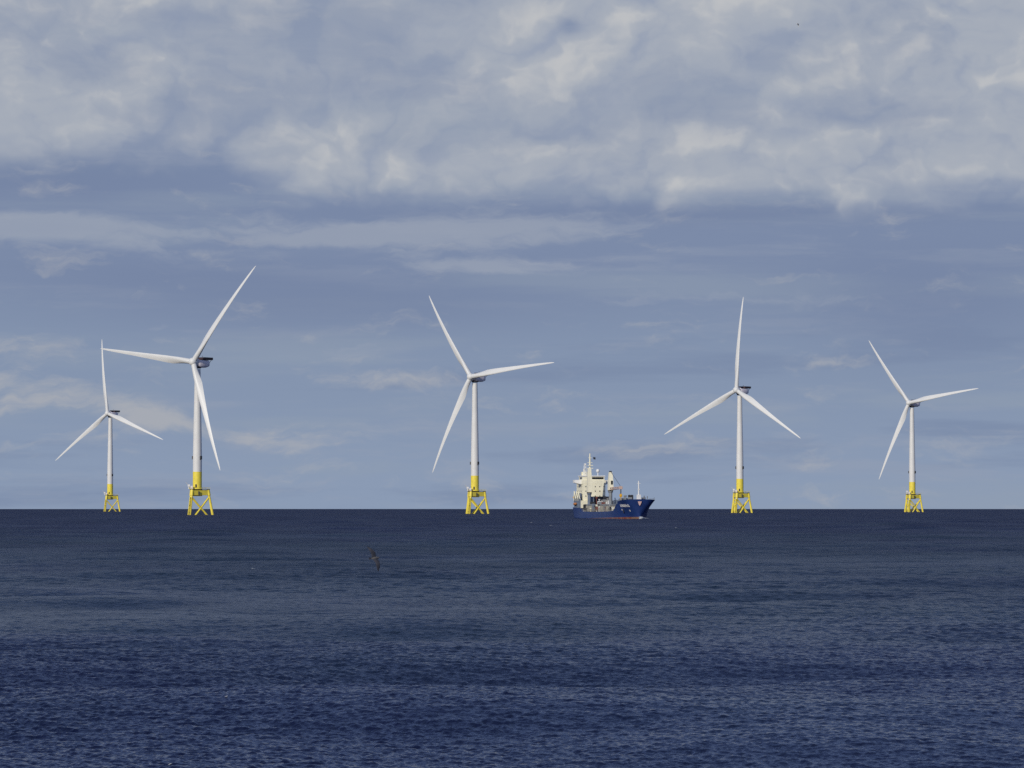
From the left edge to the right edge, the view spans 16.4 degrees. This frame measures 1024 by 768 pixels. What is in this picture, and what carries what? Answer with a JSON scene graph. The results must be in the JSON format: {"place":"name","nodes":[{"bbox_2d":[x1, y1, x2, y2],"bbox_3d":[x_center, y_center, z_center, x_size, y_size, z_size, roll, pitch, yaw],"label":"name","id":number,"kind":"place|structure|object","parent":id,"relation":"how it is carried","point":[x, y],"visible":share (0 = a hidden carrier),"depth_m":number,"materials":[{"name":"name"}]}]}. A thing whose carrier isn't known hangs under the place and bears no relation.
{"place":"outdoors","nodes":[
{"label":"outdoors","id":0,"kind":"place"},
{"bbox_2d":[367,547,379,571],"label":"seabird","id":1,"kind":"object","parent":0,"point":[374,557],"visible":1,"depth_m":85.86,"materials":[{"name":"grey"}]},
{"bbox_2d":[0,509,1023,767],"bbox_3d":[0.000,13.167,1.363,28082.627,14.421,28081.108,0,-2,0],"label":"sea","id":2,"kind":"structure","parent":0,"point":[534,639],"depth_m":189.38,"materials":[{"name":"liquid"}]},
{"bbox_2d":[55,345,162,511],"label":"wind turbine","id":3,"kind":"object","parent":2,"relation":"in","point":[110,414],"visible":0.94,"depth_m":3839.28,"materials":[{"name":"white metal"}]},
{"bbox_2d":[100,266,255,514],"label":"wind turbine","id":4,"kind":"object","parent":2,"relation":"in","point":[196,362],"visible":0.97,"depth_m":2451.79,"materials":[{"name":"white metal"}]},
{"bbox_2d":[429,296,553,513],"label":"wind turbine","id":5,"kind":"object","parent":2,"relation":"in","point":[475,379],"visible":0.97,"depth_m":2774.12,"materials":[{"name":"white metal"}]},
{"bbox_2d":[573,453,654,518],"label":"cargo ship","id":6,"kind":"object","parent":2,"relation":"on","point":[591,500],"visible":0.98,"depth_m":1744.24,"materials":[{"name":"paint"}]},
{"bbox_2d":[665,297,800,512],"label":"wind turbine","id":7,"kind":"object","parent":2,"relation":"in","point":[742,392],"visible":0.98,"depth_m":3100.89,"materials":[{"name":"white metal"}]},
{"bbox_2d":[869,341,977,511],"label":"wind turbine","id":8,"kind":"object","parent":2,"relation":"in","point":[912,471],"visible":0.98,"depth_m":3517.75,"materials":[{"name":"white metal"}]},
{"bbox_2d":[0,0,1023,508],"label":"sky","id":9,"kind":"structure","parent":0,"point":[597,190],"materials":[{"name":"blue"}]}
]}

